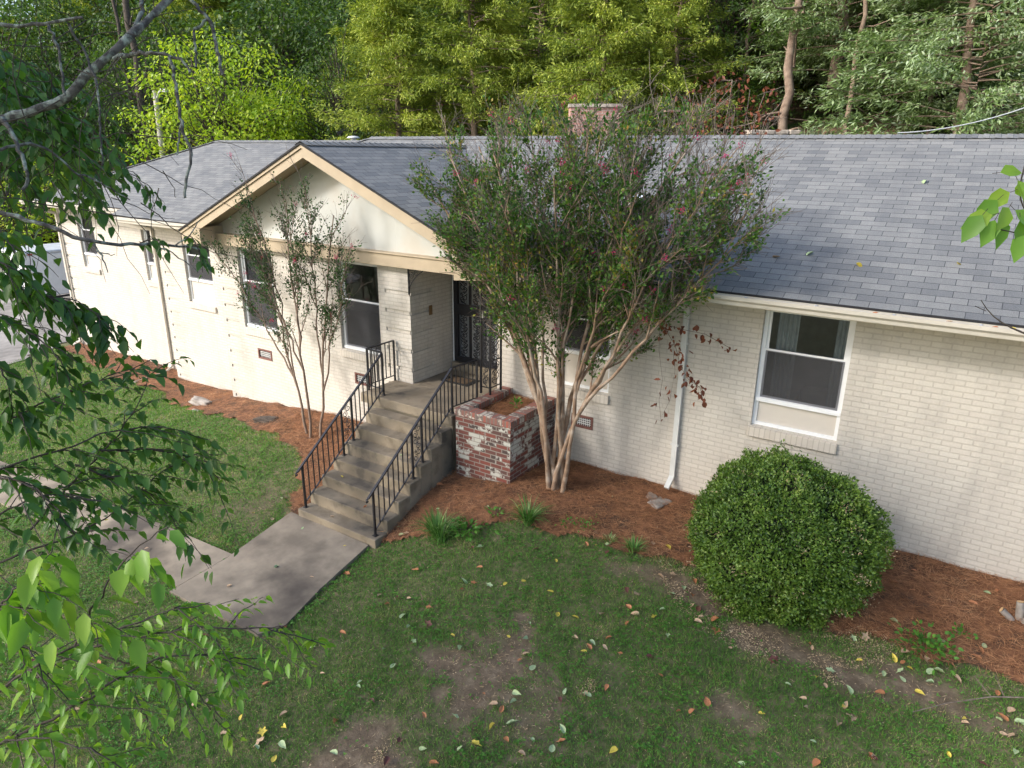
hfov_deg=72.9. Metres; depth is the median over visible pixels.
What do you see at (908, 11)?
cedar tree
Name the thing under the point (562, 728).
fallen leaf
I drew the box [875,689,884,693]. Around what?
fallen leaf
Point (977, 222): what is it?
redbud tree
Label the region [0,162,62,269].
bush
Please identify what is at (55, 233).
bush
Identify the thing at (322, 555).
path
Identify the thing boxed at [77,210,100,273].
window
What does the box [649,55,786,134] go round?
dying tree
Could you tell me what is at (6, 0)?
sky
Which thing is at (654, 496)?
splash stone
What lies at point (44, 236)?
bush
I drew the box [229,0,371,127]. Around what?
woodland tree
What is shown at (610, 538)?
liriope
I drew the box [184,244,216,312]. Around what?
window
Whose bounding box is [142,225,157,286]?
window
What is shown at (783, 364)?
curtain
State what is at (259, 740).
fallen leaf
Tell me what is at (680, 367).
dry vine
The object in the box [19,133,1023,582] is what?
brick house
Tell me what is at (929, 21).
woodland tree
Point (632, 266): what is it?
crape myrtle
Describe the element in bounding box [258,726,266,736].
fallen leaf
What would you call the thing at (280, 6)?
cedar tree
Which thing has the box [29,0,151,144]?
cedar tree
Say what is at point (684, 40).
woodland tree
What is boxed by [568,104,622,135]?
brick chimney
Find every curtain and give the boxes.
[769,313,800,398]
[825,320,849,407]
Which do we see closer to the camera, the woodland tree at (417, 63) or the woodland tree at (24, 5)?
the woodland tree at (417, 63)
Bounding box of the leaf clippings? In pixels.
[110,519,1022,766]
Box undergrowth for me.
[504,76,1023,133]
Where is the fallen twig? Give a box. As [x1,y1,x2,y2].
[913,675,1023,711]
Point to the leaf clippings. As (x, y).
(710, 634)
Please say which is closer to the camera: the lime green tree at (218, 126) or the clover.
the clover
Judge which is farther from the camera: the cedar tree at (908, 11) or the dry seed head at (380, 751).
the cedar tree at (908, 11)
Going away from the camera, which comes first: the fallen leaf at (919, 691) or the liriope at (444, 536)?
the fallen leaf at (919, 691)
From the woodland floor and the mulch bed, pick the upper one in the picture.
the woodland floor
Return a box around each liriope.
[407,507,464,538]
[415,511,468,542]
[506,493,554,526]
[598,532,620,543]
[620,532,649,553]
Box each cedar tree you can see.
[0,17,77,172]
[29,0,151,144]
[130,0,270,157]
[251,0,323,63]
[309,0,476,139]
[312,0,447,139]
[388,0,564,136]
[440,0,645,135]
[457,0,605,122]
[510,0,683,135]
[602,0,761,135]
[633,1,814,101]
[712,0,984,95]
[772,0,1023,132]
[790,0,1023,134]
[945,2,1022,87]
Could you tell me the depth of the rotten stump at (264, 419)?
13.66 m
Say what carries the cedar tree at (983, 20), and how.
on the woodland floor
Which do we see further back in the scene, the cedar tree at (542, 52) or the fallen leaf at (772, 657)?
the cedar tree at (542, 52)
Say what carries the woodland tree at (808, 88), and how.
on the woodland floor
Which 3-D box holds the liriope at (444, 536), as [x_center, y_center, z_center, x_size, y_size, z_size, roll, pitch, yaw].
[-0.935,1.971,9.551,0.661,0.408,0.870,12,22,32]
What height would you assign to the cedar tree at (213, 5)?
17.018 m
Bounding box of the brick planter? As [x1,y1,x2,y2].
[454,386,555,483]
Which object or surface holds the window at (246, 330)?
in the brick house
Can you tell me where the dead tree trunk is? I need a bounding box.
[152,88,168,156]
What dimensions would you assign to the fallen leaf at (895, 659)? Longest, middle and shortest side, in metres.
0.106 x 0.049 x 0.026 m
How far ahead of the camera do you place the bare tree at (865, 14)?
18.46 m
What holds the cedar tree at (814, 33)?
on the woodland floor
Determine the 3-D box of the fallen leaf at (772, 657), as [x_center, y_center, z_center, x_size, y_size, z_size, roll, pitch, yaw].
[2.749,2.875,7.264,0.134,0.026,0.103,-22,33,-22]
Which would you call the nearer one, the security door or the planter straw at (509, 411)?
the planter straw at (509, 411)
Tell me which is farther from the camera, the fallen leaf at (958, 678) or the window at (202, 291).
the window at (202, 291)
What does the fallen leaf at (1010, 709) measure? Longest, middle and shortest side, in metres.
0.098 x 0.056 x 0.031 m
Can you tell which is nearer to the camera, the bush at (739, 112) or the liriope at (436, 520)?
the liriope at (436, 520)
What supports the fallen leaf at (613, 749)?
on the ground at (364, 754)
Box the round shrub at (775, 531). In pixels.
[682,439,899,632]
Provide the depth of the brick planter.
10.51 m
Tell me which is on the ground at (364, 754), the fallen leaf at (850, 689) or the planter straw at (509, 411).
the fallen leaf at (850, 689)
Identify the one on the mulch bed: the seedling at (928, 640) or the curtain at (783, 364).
the seedling at (928, 640)
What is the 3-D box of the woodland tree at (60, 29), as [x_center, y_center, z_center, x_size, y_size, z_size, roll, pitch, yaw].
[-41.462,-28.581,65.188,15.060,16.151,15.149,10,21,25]
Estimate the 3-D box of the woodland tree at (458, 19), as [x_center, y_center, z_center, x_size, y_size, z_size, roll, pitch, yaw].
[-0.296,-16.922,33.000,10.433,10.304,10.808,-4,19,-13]
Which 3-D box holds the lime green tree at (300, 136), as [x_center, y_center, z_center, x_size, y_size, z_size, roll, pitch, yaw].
[-10.314,-10.630,33.669,7.617,8.616,7.866,3,19,8]
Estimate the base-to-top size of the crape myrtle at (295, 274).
5.364 m
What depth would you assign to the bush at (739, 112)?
21.50 m
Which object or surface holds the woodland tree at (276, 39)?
on the woodland floor
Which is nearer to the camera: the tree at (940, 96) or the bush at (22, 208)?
the tree at (940, 96)
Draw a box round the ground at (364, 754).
[0,340,1023,767]
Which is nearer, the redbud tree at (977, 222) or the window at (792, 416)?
the redbud tree at (977, 222)
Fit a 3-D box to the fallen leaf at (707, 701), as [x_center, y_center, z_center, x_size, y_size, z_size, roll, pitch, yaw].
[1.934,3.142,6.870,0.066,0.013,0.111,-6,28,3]
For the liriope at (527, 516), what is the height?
0.420 m
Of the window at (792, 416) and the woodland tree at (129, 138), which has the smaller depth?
the window at (792, 416)
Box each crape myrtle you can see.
[191,139,365,438]
[396,78,804,492]
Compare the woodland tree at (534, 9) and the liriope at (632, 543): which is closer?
the liriope at (632, 543)
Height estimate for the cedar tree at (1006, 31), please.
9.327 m
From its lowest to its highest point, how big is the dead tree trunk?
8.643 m
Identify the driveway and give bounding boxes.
[0,268,78,363]
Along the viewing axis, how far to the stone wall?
17.82 m
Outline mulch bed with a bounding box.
[65,343,1023,682]
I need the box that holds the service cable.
[897,108,1023,133]
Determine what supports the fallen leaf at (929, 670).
on the ground at (364, 754)
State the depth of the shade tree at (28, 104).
3.06 m
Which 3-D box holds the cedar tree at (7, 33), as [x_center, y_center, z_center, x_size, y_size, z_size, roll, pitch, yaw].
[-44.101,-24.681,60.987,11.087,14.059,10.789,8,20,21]
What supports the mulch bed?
on the ground at (364, 754)
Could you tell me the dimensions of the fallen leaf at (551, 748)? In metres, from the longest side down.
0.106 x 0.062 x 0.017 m
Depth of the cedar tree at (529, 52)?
36.57 m
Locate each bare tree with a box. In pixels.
[94,0,136,165]
[119,0,157,160]
[728,0,812,134]
[736,0,786,99]
[827,0,940,134]
[918,7,964,134]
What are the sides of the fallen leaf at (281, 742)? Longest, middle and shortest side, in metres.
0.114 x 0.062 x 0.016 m
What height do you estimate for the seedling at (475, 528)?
0.224 m
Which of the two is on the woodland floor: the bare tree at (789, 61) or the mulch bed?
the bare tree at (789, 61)
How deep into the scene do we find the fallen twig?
6.57 m
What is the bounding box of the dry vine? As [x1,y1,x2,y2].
[650,304,736,421]
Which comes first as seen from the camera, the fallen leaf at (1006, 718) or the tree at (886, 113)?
the fallen leaf at (1006, 718)
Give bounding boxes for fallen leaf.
[253,737,263,746]
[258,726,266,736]
[278,740,285,748]
[384,756,389,765]
[424,620,431,627]
[470,740,480,745]
[488,700,497,704]
[506,719,518,723]
[512,689,520,694]
[549,744,554,751]
[560,724,565,732]
[609,746,617,752]
[704,697,710,705]
[768,655,777,662]
[812,758,820,766]
[846,684,853,694]
[862,632,869,641]
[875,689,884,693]
[892,653,897,662]
[915,689,924,694]
[926,668,933,673]
[954,674,961,683]
[998,712,1008,720]
[1007,707,1015,711]
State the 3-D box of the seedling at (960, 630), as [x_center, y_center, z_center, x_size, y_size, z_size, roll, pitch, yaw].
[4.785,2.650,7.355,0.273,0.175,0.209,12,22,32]
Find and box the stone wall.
[745,130,800,134]
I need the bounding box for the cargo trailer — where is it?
[1,243,69,296]
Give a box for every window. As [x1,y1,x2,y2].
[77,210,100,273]
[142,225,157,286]
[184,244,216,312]
[240,248,279,340]
[339,260,381,364]
[556,289,612,404]
[747,310,856,453]
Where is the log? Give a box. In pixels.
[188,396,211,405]
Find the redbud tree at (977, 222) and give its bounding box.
[960,165,1023,333]
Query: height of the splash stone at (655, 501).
0.088 m
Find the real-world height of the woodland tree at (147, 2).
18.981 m
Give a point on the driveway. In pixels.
(9, 353)
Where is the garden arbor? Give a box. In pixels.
[663,110,681,130]
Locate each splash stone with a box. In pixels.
[647,492,657,498]
[647,496,671,509]
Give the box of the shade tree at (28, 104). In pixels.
[0,0,335,767]
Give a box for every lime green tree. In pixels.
[106,22,322,164]
[218,69,361,139]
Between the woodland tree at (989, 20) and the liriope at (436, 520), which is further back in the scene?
the woodland tree at (989, 20)
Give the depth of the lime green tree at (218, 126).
30.03 m
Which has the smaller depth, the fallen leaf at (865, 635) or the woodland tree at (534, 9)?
the fallen leaf at (865, 635)
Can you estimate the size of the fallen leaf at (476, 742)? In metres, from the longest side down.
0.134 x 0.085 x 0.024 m
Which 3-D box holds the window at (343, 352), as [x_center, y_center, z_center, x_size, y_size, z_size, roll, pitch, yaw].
[-2.748,-1.324,12.589,1.060,1.834,0.170,12,22,32]
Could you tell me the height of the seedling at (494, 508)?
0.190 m
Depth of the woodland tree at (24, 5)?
92.83 m
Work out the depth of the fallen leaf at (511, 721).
6.86 m
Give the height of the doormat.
0.019 m
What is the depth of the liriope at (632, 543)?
9.04 m
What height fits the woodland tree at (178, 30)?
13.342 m
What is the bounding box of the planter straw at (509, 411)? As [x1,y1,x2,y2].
[483,394,531,415]
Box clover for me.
[0,409,998,767]
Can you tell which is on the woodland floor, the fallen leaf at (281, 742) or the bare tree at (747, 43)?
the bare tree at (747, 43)
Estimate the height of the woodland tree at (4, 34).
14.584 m
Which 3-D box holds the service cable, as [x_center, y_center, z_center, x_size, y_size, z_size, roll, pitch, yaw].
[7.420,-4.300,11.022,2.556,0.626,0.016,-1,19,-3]
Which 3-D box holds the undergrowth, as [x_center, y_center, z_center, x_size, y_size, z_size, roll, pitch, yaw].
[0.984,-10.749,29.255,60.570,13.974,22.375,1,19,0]
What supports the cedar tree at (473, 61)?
on the woodland floor
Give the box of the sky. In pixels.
[2,0,144,42]
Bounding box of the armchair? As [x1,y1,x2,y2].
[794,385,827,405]
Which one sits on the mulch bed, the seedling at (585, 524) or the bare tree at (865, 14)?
the seedling at (585, 524)
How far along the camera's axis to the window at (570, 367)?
10.72 m
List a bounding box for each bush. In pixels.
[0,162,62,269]
[0,174,67,242]
[692,72,795,134]
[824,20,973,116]
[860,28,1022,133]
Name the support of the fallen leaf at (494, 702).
on the ground at (364, 754)
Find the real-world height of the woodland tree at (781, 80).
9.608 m
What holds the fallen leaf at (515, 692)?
on the ground at (364, 754)
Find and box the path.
[0,461,367,637]
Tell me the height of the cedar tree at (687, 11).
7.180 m
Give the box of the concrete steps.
[294,340,496,548]
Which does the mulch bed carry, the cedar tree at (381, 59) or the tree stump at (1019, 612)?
the tree stump at (1019, 612)
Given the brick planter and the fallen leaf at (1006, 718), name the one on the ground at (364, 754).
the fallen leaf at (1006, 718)
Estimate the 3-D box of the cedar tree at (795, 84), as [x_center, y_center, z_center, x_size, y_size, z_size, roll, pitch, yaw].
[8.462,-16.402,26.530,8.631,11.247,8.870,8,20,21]
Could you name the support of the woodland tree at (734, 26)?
on the woodland floor
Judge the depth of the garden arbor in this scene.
17.54 m
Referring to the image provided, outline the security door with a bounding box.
[453,275,496,368]
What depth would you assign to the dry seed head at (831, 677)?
7.02 m
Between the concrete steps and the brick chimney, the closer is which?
the concrete steps
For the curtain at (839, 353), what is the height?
1.300 m
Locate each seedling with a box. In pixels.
[436,516,499,541]
[484,506,503,517]
[510,395,522,407]
[554,515,579,527]
[570,514,598,531]
[887,617,963,675]
[949,622,977,639]
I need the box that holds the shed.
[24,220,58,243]
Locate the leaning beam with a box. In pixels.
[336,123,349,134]
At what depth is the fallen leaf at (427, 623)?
8.23 m
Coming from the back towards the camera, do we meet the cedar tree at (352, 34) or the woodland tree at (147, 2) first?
the woodland tree at (147, 2)
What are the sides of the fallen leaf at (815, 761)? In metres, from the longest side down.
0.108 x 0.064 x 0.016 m
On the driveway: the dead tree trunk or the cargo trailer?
the cargo trailer
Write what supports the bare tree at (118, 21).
on the woodland floor
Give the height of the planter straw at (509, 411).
0.045 m
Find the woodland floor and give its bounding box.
[35,58,1022,217]
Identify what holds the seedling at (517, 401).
on the planter straw at (509, 411)
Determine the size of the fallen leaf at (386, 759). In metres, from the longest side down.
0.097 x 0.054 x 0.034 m
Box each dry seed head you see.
[369,738,395,761]
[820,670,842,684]
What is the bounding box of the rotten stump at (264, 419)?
[253,416,278,423]
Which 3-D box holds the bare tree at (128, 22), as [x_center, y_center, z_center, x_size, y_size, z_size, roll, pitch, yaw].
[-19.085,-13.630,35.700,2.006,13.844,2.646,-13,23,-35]
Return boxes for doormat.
[441,375,479,386]
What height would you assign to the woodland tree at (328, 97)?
9.608 m
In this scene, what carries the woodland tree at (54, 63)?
on the woodland floor
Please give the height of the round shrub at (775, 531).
2.069 m
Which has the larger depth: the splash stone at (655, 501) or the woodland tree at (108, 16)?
the woodland tree at (108, 16)
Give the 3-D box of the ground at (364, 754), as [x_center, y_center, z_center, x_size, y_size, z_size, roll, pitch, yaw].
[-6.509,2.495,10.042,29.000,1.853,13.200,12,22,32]
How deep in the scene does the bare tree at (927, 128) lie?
19.01 m
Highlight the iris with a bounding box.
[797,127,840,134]
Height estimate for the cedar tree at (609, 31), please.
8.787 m
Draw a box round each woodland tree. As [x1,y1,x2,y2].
[0,0,114,242]
[0,0,116,74]
[0,0,136,157]
[0,3,137,190]
[33,28,218,173]
[64,0,155,36]
[76,0,241,158]
[111,0,309,83]
[159,0,374,143]
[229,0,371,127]
[262,13,411,139]
[271,0,376,114]
[324,1,517,135]
[400,0,591,123]
[518,0,701,103]
[585,0,746,117]
[629,0,837,131]
[702,0,888,111]
[710,0,927,98]
[825,4,1017,83]
[935,0,1023,101]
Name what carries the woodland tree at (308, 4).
on the woodland floor
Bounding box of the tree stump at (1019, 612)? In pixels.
[999,600,1023,623]

